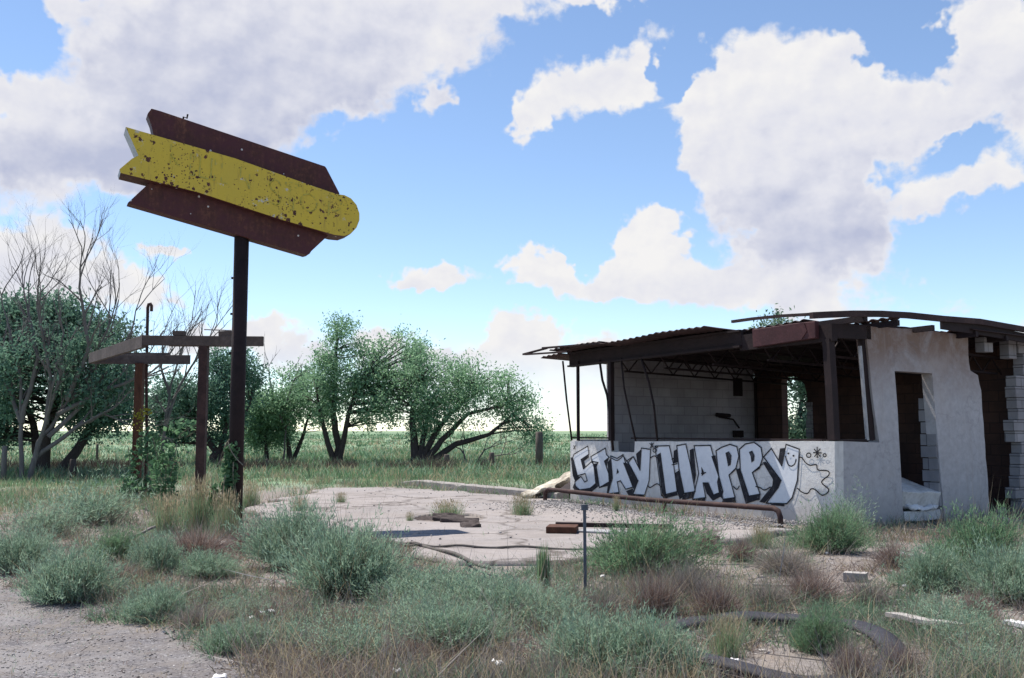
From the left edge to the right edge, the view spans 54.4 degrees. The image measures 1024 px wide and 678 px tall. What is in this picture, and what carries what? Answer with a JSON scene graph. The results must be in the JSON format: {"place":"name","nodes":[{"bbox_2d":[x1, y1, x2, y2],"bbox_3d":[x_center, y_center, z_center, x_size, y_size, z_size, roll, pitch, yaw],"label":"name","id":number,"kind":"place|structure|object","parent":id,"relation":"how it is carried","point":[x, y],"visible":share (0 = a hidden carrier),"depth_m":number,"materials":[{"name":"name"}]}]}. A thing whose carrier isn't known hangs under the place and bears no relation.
{"place":"outdoors","nodes":[
{"label":"outdoors","id":0,"kind":"place"},
{"bbox_2d":[0,431,1023,677],"bbox_3d":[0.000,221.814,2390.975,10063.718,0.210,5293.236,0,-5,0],"label":"ground","id":1,"kind":"structure","parent":0,"point":[72,653],"depth_m":7.34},
{"bbox_2d":[0,446,6,478],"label":"fence post","id":2,"kind":"object","parent":1,"relation":"on","point":[3,473],"visible":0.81,"depth_m":29.62,"materials":[{"name":"grey wood"}]},
{"bbox_2d":[0,506,67,573],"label":"sage bush","id":3,"kind":"object","parent":1,"relation":"on","point":[31,545],"visible":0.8,"depth_m":10.21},
{"bbox_2d":[0,479,107,538],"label":"loose weed","id":4,"kind":"object","parent":1,"relation":"on","point":[66,520],"visible":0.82,"depth_m":13.75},
{"bbox_2d":[0,526,143,605],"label":"sage bush","id":5,"kind":"object","parent":1,"relation":"on","point":[56,582],"visible":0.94,"depth_m":8.54,"materials":[{"name":"plant"}]},
{"bbox_2d":[0,280,162,470],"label":"dense tree","id":6,"kind":"object","parent":1,"relation":"on","point":[9,427],"visible":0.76,"depth_m":32.16,"materials":[{"name":"green plant"}]},
{"bbox_2d":[32,462,162,527],"bbox_3d":[-6.383,2.390,15.487,1.985,1.075,1.496,3,-6,-32],"label":"loose weed","id":7,"kind":"object","parent":1,"relation":"on","point":[108,511],"visible":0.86,"depth_m":15.38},
{"bbox_2d":[0,187,215,479],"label":"bare tree","id":8,"kind":"object","parent":1,"relation":"on","point":[49,432],"visible":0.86,"depth_m":29.90,"materials":[{"name":"grey wood"}]},
{"bbox_2d":[82,517,155,561],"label":"green weed","id":9,"kind":"object","parent":1,"relation":"on","point":[117,541],"visible":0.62,"depth_m":11.05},
{"bbox_2d":[0,590,255,677],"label":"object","id":10,"kind":"object","parent":1,"relation":"on","point":[92,636],"visible":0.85,"depth_m":6.94,"materials":[{"name":"gravel"}]},
{"bbox_2d":[105,554,158,581],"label":"dry tuft","id":11,"kind":"object","parent":1,"relation":"on","point":[126,564],"visible":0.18,"depth_m":9.68,"materials":[{"name":"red plant"}]},
{"bbox_2d":[144,303,152,485],"bbox_3d":[-8.084,1.424,22.024,0.157,4.506,0.070,0,-5,0],"label":"conduit","id":12,"kind":"object","parent":1,"relation":"on","point":[150,305],"visible":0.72,"depth_m":22.05,"materials":[{"name":"metal"}]},
{"bbox_2d":[105,564,202,624],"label":"sage bush","id":13,"kind":"object","parent":1,"relation":"on","point":[146,601],"visible":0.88,"depth_m":7.68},
{"bbox_2d":[122,516,196,573],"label":"sage bush","id":14,"kind":"object","parent":1,"relation":"on","point":[151,550],"visible":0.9,"depth_m":10.27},
{"bbox_2d":[139,488,187,535],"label":"straw tuft","id":15,"kind":"object","parent":1,"relation":"on","point":[163,520],"visible":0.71,"depth_m":13.94,"materials":[{"name":"green plant"}]},
{"bbox_2d":[89,329,263,510],"bbox_3d":[-6.742,1.782,19.402,1.920,3.511,6.725,3,-6,-32],"label":"timber sign frame","id":16,"kind":"object","parent":1,"relation":"on","point":[118,353],"visible":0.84,"depth_m":17.16,"materials":[{"name":"wood"}]},
{"bbox_2d":[115,408,195,501],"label":"climbing vine","id":17,"kind":"object","parent":16,"relation":"attached to","point":[159,467],"visible":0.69,"depth_m":20.86,"materials":[{"name":"green plant"}]},
{"bbox_2d":[148,267,232,463],"bbox_3d":[-12.092,1.048,38.072,3.931,8.162,2.084,1,-5,-13],"label":"leafless sapling","id":18,"kind":"object","parent":1,"relation":"on","point":[172,401],"visible":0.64,"depth_m":38.00,"materials":[{"name":"grey wood"}]},
{"bbox_2d":[173,466,221,531],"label":"straw tuft","id":19,"kind":"object","parent":1,"relation":"on","point":[194,511],"visible":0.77,"depth_m":14.46,"materials":[{"name":"beige plant"}]},
{"bbox_2d":[138,506,256,562],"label":"dry tuft","id":20,"kind":"object","parent":1,"relation":"on","point":[212,542],"visible":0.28,"depth_m":11.22,"materials":[{"name":"red plant"}]},
{"bbox_2d":[137,588,261,630],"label":"grey tuft","id":21,"kind":"object","parent":1,"relation":"on","point":[197,616],"visible":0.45,"depth_m":7.44,"materials":[{"name":"green plant"}]},
{"bbox_2d":[164,531,251,577],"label":"sage bush","id":22,"kind":"object","parent":1,"relation":"on","point":[210,564],"visible":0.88,"depth_m":10.06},
{"bbox_2d":[143,346,283,464],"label":"leaning tree","id":23,"kind":"object","parent":1,"relation":"on","point":[218,390],"visible":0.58,"depth_m":41.51,"materials":[{"name":"green plant"}]},
{"bbox_2d":[201,487,241,537],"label":"straw tuft","id":24,"kind":"object","parent":1,"relation":"on","point":[226,507],"visible":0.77,"depth_m":13.66,"materials":[{"name":"green plant"}]},
{"bbox_2d":[189,608,276,652],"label":"sage bush","id":25,"kind":"object","parent":1,"relation":"on","point":[212,639],"visible":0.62,"depth_m":6.69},
{"bbox_2d":[118,109,358,528],"bbox_3d":[-4.099,-0.114,14.984,3.545,6.477,0.426,2,-6,-25],"label":"arrow sign","id":26,"kind":"object","parent":1,"relation":"on","point":[243,192],"visible":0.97,"depth_m":14.99,"materials":[{"name":"yellow metal"}]},
{"bbox_2d":[208,439,242,528],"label":"climbing vine","id":27,"kind":"object","parent":26,"relation":"attached to","point":[229,457],"visible":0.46,"depth_m":14.71,"materials":[{"name":"green plant"}]},
{"bbox_2d":[222,513,257,553],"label":"dry tuft","id":28,"kind":"object","parent":1,"relation":"on","point":[234,538],"visible":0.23,"depth_m":11.94,"materials":[{"name":"red plant"}]},
{"bbox_2d":[197,583,285,616],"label":"loose weed","id":29,"kind":"object","parent":1,"relation":"on","point":[227,606],"visible":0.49,"depth_m":7.93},
{"bbox_2d":[243,479,266,507],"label":"straw tuft","id":30,"kind":"object","parent":1,"relation":"on","point":[249,494],"visible":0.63,"depth_m":18.96,"materials":[{"name":"green plant"}]},
{"bbox_2d":[215,583,315,620],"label":"dry tuft","id":31,"kind":"object","parent":1,"relation":"on","point":[277,604],"visible":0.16,"depth_m":7.98,"materials":[{"name":"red plant"}]},
{"bbox_2d":[218,357,340,459],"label":"round tree","id":32,"kind":"object","parent":1,"relation":"on","point":[266,424],"visible":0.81,"depth_m":45.24,"materials":[{"name":"green plant"}]},
{"bbox_2d":[225,597,336,649],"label":"loose weed","id":33,"kind":"object","parent":1,"relation":"on","point":[289,630],"visible":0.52,"depth_m":6.77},
{"bbox_2d":[264,334,319,459],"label":"dead snag","id":34,"kind":"object","parent":1,"relation":"on","point":[284,409],"visible":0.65,"depth_m":45.10,"materials":[{"name":"grey wood"}]},
{"bbox_2d":[219,481,368,570],"bbox_3d":[-2.374,1.903,10.722,1.980,1.181,1.334,-2,-6,19],"label":"sage bush","id":35,"kind":"object","parent":1,"relation":"on","point":[274,527],"visible":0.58,"depth_m":10.52,"materials":[{"name":"plant"}]},
{"bbox_2d":[0,433,606,480],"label":"meadow","id":36,"kind":"structure","parent":1,"relation":"on","point":[379,454],"depth_m":43.08,"materials":[{"name":"green plant"}]},
{"bbox_2d":[2,431,604,438],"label":"scrub","id":37,"kind":"object","parent":1,"relation":"on","point":[350,435],"visible":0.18,"depth_m":222.51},
{"bbox_2d":[251,479,434,600],"bbox_3d":[-1.415,1.766,9.051,1.614,1.205,1.719,-4,-6,36],"label":"sage bush","id":38,"kind":"object","parent":1,"relation":"on","point":[338,549],"visible":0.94,"depth_m":8.79,"materials":[{"name":"plant"}]},
{"bbox_2d":[281,594,417,668],"bbox_3d":[-1.047,1.865,6.393,0.795,0.496,0.908,-5,-7,41],"label":"loose weed","id":39,"kind":"object","parent":1,"relation":"on","point":[336,639],"visible":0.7,"depth_m":6.33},
{"bbox_2d":[288,308,445,462],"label":"tall tree","id":40,"kind":"object","parent":1,"relation":"on","point":[325,387],"visible":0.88,"depth_m":43.59,"materials":[{"name":"green plant"}]},
{"bbox_2d":[348,623,457,665],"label":"dry tuft","id":41,"kind":"object","parent":1,"relation":"on","point":[412,644],"visible":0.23,"depth_m":6.48,"materials":[{"name":"red plant"}]},
{"bbox_2d":[333,548,481,604],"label":"sage bush","id":42,"kind":"object","parent":1,"relation":"on","point":[417,579],"visible":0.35,"depth_m":8.49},
{"bbox_2d":[359,573,457,633],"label":"loose weed","id":43,"kind":"object","parent":1,"relation":"on","point":[401,609],"visible":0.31,"depth_m":7.27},
{"bbox_2d":[356,578,535,652],"bbox_3d":[-0.360,1.862,6.826,1.260,0.546,1.183,3,-6,-31],"label":"sage bush","id":44,"kind":"object","parent":1,"relation":"on","point":[435,621],"visible":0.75,"depth_m":6.71,"materials":[{"name":"plant"}]},
{"bbox_2d":[357,330,559,461],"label":"spreading tree","id":45,"kind":"object","parent":1,"relation":"on","point":[428,413],"visible":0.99,"depth_m":42.58,"materials":[{"name":"green plant"}]},
{"bbox_2d":[407,417,530,461],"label":"dead snag","id":46,"kind":"object","parent":1,"relation":"on","point":[501,454],"visible":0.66,"depth_m":43.13,"materials":[{"name":"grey wood"}]},
{"bbox_2d":[388,550,555,612],"bbox_3d":[-0.385,2.003,8.187,1.477,0.633,1.323,2,-6,-23],"label":"sage bush","id":47,"kind":"object","parent":1,"relation":"on","point":[459,581],"visible":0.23,"depth_m":8.05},
{"bbox_2d":[400,480,568,498],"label":"kerb","id":48,"kind":"structure","parent":1,"relation":"on","point":[451,485],"depth_m":23.21,"materials":[{"name":"grey concrete"}]},
{"bbox_2d":[521,486,554,497],"bbox_3d":[0.556,3.238,21.091,0.748,0.296,0.616,0,-5,0],"label":"canvas scrap","id":49,"kind":"object","parent":48,"relation":"on","point":[533,492],"visible":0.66,"depth_m":20.86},
{"bbox_2d":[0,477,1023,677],"bbox_3d":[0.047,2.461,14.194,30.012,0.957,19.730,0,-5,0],"label":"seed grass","id":50,"kind":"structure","parent":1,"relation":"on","point":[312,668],"depth_m":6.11,"materials":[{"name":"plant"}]},
{"bbox_2d":[0,500,1023,677],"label":"sage weeds","id":51,"kind":"object","parent":1,"relation":"on","point":[875,611],"visible":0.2,"depth_m":7.89,"materials":[{"name":"plant"}]},
{"bbox_2d":[0,493,1023,677],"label":"dry grass","id":52,"kind":"structure","parent":1,"relation":"on","point":[286,589],"depth_m":7.52,"materials":[{"name":"plant"}]},
{"bbox_2d":[0,464,1023,521],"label":"green grass","id":53,"kind":"structure","parent":1,"relation":"on","point":[10,494],"depth_m":25.44,"materials":[{"name":"plant"}]},
{"bbox_2d":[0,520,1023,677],"bbox_3d":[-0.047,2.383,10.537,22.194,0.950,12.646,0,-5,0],"label":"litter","id":54,"kind":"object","parent":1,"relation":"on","point":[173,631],"visible":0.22,"depth_m":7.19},
{"bbox_2d":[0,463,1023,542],"bbox_3d":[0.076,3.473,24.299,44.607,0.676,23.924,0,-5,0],"label":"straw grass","id":55,"kind":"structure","parent":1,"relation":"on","point":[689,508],"depth_m":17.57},
{"bbox_2d":[440,556,598,629],"bbox_3d":[-0.030,1.931,7.766,1.383,0.593,1.177,0,-5,1],"label":"sage bush","id":56,"kind":"object","parent":1,"relation":"on","point":[504,595],"visible":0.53,"depth_m":7.61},
{"bbox_2d":[535,432,542,466],"bbox_3d":[1.056,4.452,38.571,0.325,1.714,0.320,0,-5,0],"label":"fence post","id":57,"kind":"object","parent":1,"relation":"on","point":[539,447],"visible":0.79,"depth_m":38.48,"materials":[{"name":"grey wood"}]},
{"bbox_2d":[536,539,550,591],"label":"reed clump","id":58,"kind":"object","parent":1,"relation":"on","point":[541,556],"visible":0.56,"depth_m":8.83,"materials":[{"name":"green plant"}]},
{"bbox_2d":[488,569,601,633],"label":"loose weed","id":59,"kind":"object","parent":1,"relation":"on","point":[558,611],"visible":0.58,"depth_m":7.33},
{"bbox_2d":[532,471,569,497],"bbox_3d":[0.743,3.206,21.420,1.163,0.712,0.946,-1,-5,11],"label":"canvas sheet","id":60,"kind":"object","parent":1,"relation":"on","point":[563,479],"visible":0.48,"depth_m":21.29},
{"bbox_2d":[504,634,601,677],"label":"grey tuft","id":61,"kind":"object","parent":1,"relation":"on","point":[541,662],"visible":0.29,"depth_m":5.90,"materials":[{"name":"green plant"}]},
{"bbox_2d":[581,505,587,589],"bbox_3d":[0.642,1.964,8.779,0.060,0.999,0.036,0,-5,0],"label":"steel stake","id":62,"kind":"object","parent":1,"relation":"on","point":[584,508],"visible":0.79,"depth_m":8.78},
{"bbox_2d":[494,577,677,677],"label":"sage bush","id":63,"kind":"object","parent":1,"relation":"on","point":[571,632],"visible":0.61,"depth_m":6.07,"materials":[{"name":"plant"}]},
{"bbox_2d":[566,563,654,621],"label":"grey tuft","id":64,"kind":"object","parent":1,"relation":"on","point":[608,599],"visible":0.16,"depth_m":7.75,"materials":[{"name":"green plant"}]},
{"bbox_2d":[578,581,731,677],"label":"sage bush","id":65,"kind":"object","parent":1,"relation":"on","point":[659,640],"visible":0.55,"depth_m":6.01,"materials":[{"name":"plant"}]},
{"bbox_2d":[600,543,715,616],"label":"dry tuft","id":66,"kind":"object","parent":1,"relation":"on","point":[669,595],"visible":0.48,"depth_m":7.88,"materials":[{"name":"red plant"}]},
{"bbox_2d":[564,495,753,579],"bbox_3d":[1.383,1.953,10.313,1.823,1.012,2.308,3,-6,-25],"label":"green weed","id":67,"kind":"object","parent":1,"relation":"on","point":[646,543],"visible":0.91,"depth_m":10.00,"materials":[{"name":"plant"}]},
{"bbox_2d":[651,544,726,598],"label":"grey tuft","id":68,"kind":"object","parent":1,"relation":"on","point":[685,574],"visible":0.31,"depth_m":8.57,"materials":[{"name":"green plant"}]},
{"bbox_2d":[683,508,728,554],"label":"dry tuft","id":69,"kind":"object","parent":1,"relation":"on","point":[712,541],"visible":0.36,"depth_m":11.76,"materials":[{"name":"red plant"}]},
{"bbox_2d":[679,550,768,616],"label":"dry tuft","id":70,"kind":"object","parent":1,"relation":"on","point":[719,599],"visible":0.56,"depth_m":7.91,"materials":[{"name":"red plant"}]},
{"bbox_2d":[699,610,755,659],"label":"straw tuft","id":71,"kind":"object","parent":1,"relation":"on","point":[722,643],"visible":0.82,"depth_m":6.56,"materials":[{"name":"green plant"}]},
{"bbox_2d":[704,525,767,562],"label":"dry tuft","id":72,"kind":"object","parent":1,"relation":"on","point":[738,545],"visible":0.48,"depth_m":11.10,"materials":[{"name":"red plant"}]},
{"bbox_2d":[744,523,782,548],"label":"straw tuft","id":73,"kind":"object","parent":1,"relation":"on","point":[759,533],"visible":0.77,"depth_m":12.53,"materials":[{"name":"green plant"}]},
{"bbox_2d":[732,566,807,610],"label":"grey tuft","id":74,"kind":"object","parent":1,"relation":"on","point":[760,592],"visible":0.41,"depth_m":8.33,"materials":[{"name":"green plant"}]},
{"bbox_2d":[522,310,1023,525],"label":"ruined building","id":75,"kind":"structure","parent":1,"relation":"on","point":[698,413],"depth_m":17.68,"materials":[{"name":"white paint"}]},
{"bbox_2d":[857,339,874,439],"bbox_3d":[5.598,0.794,15.742,0.234,1.611,0.100,3,-6,-33],"label":"window frame","id":76,"kind":"structure","parent":75,"relation":"in","point":[861,342],"depth_m":15.69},
{"bbox_2d":[748,303,808,438],"bbox_3d":[9.453,1.742,33.220,3.725,6.012,3.645,0,-5,0],"label":"back tree","id":77,"kind":"object","parent":1,"relation":"on","point":[797,426],"visible":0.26,"depth_m":32.96,"materials":[{"name":"green plant"}]},
{"bbox_2d":[659,611,908,677],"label":"rubber ring","id":78,"kind":"object","parent":1,"relation":"on","point":[878,629],"visible":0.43,"depth_m":6.81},
{"bbox_2d":[733,534,839,577],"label":"grey tuft","id":79,"kind":"object","parent":1,"relation":"on","point":[775,560],"visible":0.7,"depth_m":10.14,"materials":[{"name":"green plant"}]},
{"bbox_2d":[764,546,867,605],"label":"dry tuft","id":80,"kind":"object","parent":1,"relation":"on","point":[824,586],"visible":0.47,"depth_m":8.57,"materials":[{"name":"red plant"}]},
{"bbox_2d":[779,593,870,655],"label":"green weed","id":81,"kind":"object","parent":1,"relation":"on","point":[808,620],"visible":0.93,"depth_m":6.63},
{"bbox_2d":[772,489,889,553],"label":"green weed","id":82,"kind":"object","parent":1,"relation":"on","point":[840,529],"visible":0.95,"depth_m":11.73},
{"bbox_2d":[808,476,882,532],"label":"loose weed","id":83,"kind":"object","parent":1,"relation":"on","point":[858,514],"visible":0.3,"depth_m":13.68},
{"bbox_2d":[843,571,867,582],"bbox_3d":[3.361,2.334,9.742,0.211,0.100,0.140,-3,-6,27],"label":"wood block","id":84,"kind":"object","parent":1,"relation":"on","point":[858,574],"depth_m":9.69,"materials":[{"name":"grey wood"}]},
{"bbox_2d":[811,604,909,677],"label":"dry tuft","id":85,"kind":"object","parent":1,"relation":"on","point":[860,660],"visible":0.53,"depth_m":5.87,"materials":[{"name":"red plant"}]},
{"bbox_2d":[822,570,915,606],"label":"grey tuft","id":86,"kind":"object","parent":1,"relation":"on","point":[857,589],"visible":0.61,"depth_m":8.55,"materials":[{"name":"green plant"}]},
{"bbox_2d":[861,528,920,568],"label":"dry tuft","id":87,"kind":"object","parent":1,"relation":"on","point":[888,552],"visible":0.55,"depth_m":10.58,"materials":[{"name":"red plant"}]},
{"bbox_2d":[870,612,950,677],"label":"dry tuft","id":88,"kind":"object","parent":1,"relation":"on","point":[898,655],"visible":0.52,"depth_m":5.86,"materials":[{"name":"red plant"}]},
{"bbox_2d":[903,508,940,521],"bbox_3d":[6.468,2.889,16.430,1.024,0.180,0.715,3,-6,-33],"label":"white board","id":89,"kind":"object","parent":1,"relation":"on","point":[911,514],"visible":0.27,"depth_m":16.14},
{"bbox_2d":[901,477,940,506],"bbox_3d":[6.426,2.523,16.535,1.058,0.539,0.881,3,-6,-33],"label":"white slab","id":90,"kind":"object","parent":89,"relation":"on","point":[913,493],"depth_m":16.27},
{"bbox_2d":[903,504,938,510],"bbox_3d":[6.527,2.725,16.355,0.745,0.206,0.586,3,-6,-32],"label":"crumpled sheet","id":91,"kind":"object","parent":89,"relation":"on","point":[914,507],"visible":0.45,"depth_m":16.12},
{"bbox_2d":[885,612,963,627],"bbox_3d":[3.008,2.057,7.289,0.110,0.062,0.698,2,-6,-24],"label":"plank","id":92,"kind":"object","parent":1,"relation":"on","point":[902,615],"visible":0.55,"depth_m":7.34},
{"bbox_2d":[878,524,977,592],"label":"sage bush","id":93,"kind":"object","parent":1,"relation":"on","point":[936,567],"visible":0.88,"depth_m":9.13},
{"bbox_2d":[878,574,1010,629],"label":"loose weed","id":94,"kind":"object","parent":1,"relation":"on","point":[922,612],"visible":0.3,"depth_m":7.51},
{"bbox_2d":[911,482,1023,573],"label":"green weed","id":95,"kind":"object","parent":1,"relation":"on","point":[999,532],"visible":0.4,"depth_m":9.74,"materials":[{"name":"plant"}]},
{"bbox_2d":[914,581,1022,655],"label":"loose weed","id":96,"kind":"object","parent":1,"relation":"on","point":[967,617],"visible":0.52,"depth_m":6.80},
{"bbox_2d":[921,619,1023,677],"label":"loose weed","id":97,"kind":"object","parent":1,"relation":"on","point":[996,657],"visible":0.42,"depth_m":5.95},
{"bbox_2d":[946,573,1006,621],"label":"dry tuft","id":98,"kind":"object","parent":1,"relation":"on","point":[968,600],"visible":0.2,"depth_m":7.91,"materials":[{"name":"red plant"}]},
{"bbox_2d":[945,510,1023,604],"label":"sage bush","id":99,"kind":"object","parent":1,"relation":"on","point":[1013,576],"visible":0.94,"depth_m":8.59,"materials":[{"name":"plant"}]},
{"bbox_2d":[0,0,1023,430],"label":"sky","id":100,"kind":"structure","parent":0,"point":[521,176],"materials":[{"name":"blue"}]},
{"bbox_2d":[244,487,796,565],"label":"pavement","id":101,"kind":"structure","parent":0,"point":[526,529],"depth_m":15.50,"materials":[{"name":"beige concrete"}]},
{"bbox_2d":[349,527,490,569],"bbox_3d":[-1.236,2.515,12.141,0.292,0.063,4.666,3,-6,-29],"label":"cable","id":102,"kind":"object","parent":101,"relation":"on","point":[449,552],"visible":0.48,"depth_m":11.36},
{"bbox_2d":[425,497,468,514],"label":"straw tuft","id":103,"kind":"object","parent":101,"relation":"on","point":[447,507],"visible":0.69,"depth_m":16.58,"materials":[{"name":"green plant"}]},
{"bbox_2d":[440,514,478,522],"bbox_3d":[-0.810,2.823,15.399,0.607,0.206,0.221,-1,-5,7],"label":"broken chunk","id":104,"kind":"object","parent":101,"relation":"on","point":[447,518],"visible":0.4,"depth_m":15.33,"materials":[{"name":"grey concrete"}]},
{"bbox_2d":[460,519,480,527],"bbox_3d":[-0.609,2.740,14.643,0.302,0.171,0.264,1,-5,-14],"label":"broken chunk","id":105,"kind":"object","parent":101,"relation":"on","point":[474,523],"visible":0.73,"depth_m":14.58,"materials":[{"name":"grey concrete"}]},
{"bbox_2d":[371,535,612,549],"bbox_3d":[-0.372,2.526,12.267,4.247,0.054,1.006,-3,-6,27],"label":"cable","id":106,"kind":"object","parent":101,"relation":"on","point":[495,547],"visible":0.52,"depth_m":11.96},
{"bbox_2d":[506,491,543,515],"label":"straw tuft","id":107,"kind":"object","parent":101,"relation":"on","point":[518,508],"visible":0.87,"depth_m":16.71,"materials":[{"name":"green plant"}]},
{"bbox_2d":[546,524,578,533],"bbox_3d":[0.701,2.635,13.826,0.414,0.090,0.420,-1,-5,9],"label":"brick","id":108,"kind":"object","parent":101,"relation":"on","point":[563,528],"visible":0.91,"depth_m":13.63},
{"bbox_2d":[335,487,806,547],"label":"gravel","id":109,"kind":"structure","parent":101,"relation":"on","point":[555,501],"depth_m":16.79,"materials":[{"name":"gravel"}]},
{"bbox_2d":[555,522,670,528],"bbox_3d":[1.478,2.710,14.481,1.716,0.060,0.070,-1,-5,14],"label":"steel bar","id":110,"kind":"object","parent":101,"relation":"on","point":[580,524],"visible":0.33,"depth_m":14.50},
{"bbox_2d":[543,487,782,527],"bbox_3d":[2.368,3.051,17.647,0.086,0.562,6.274,3,-6,-33],"label":"pipe rail","id":111,"kind":"object","parent":101,"relation":"on","point":[664,501],"visible":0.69,"depth_m":17.00,"materials":[{"name":"metal"}]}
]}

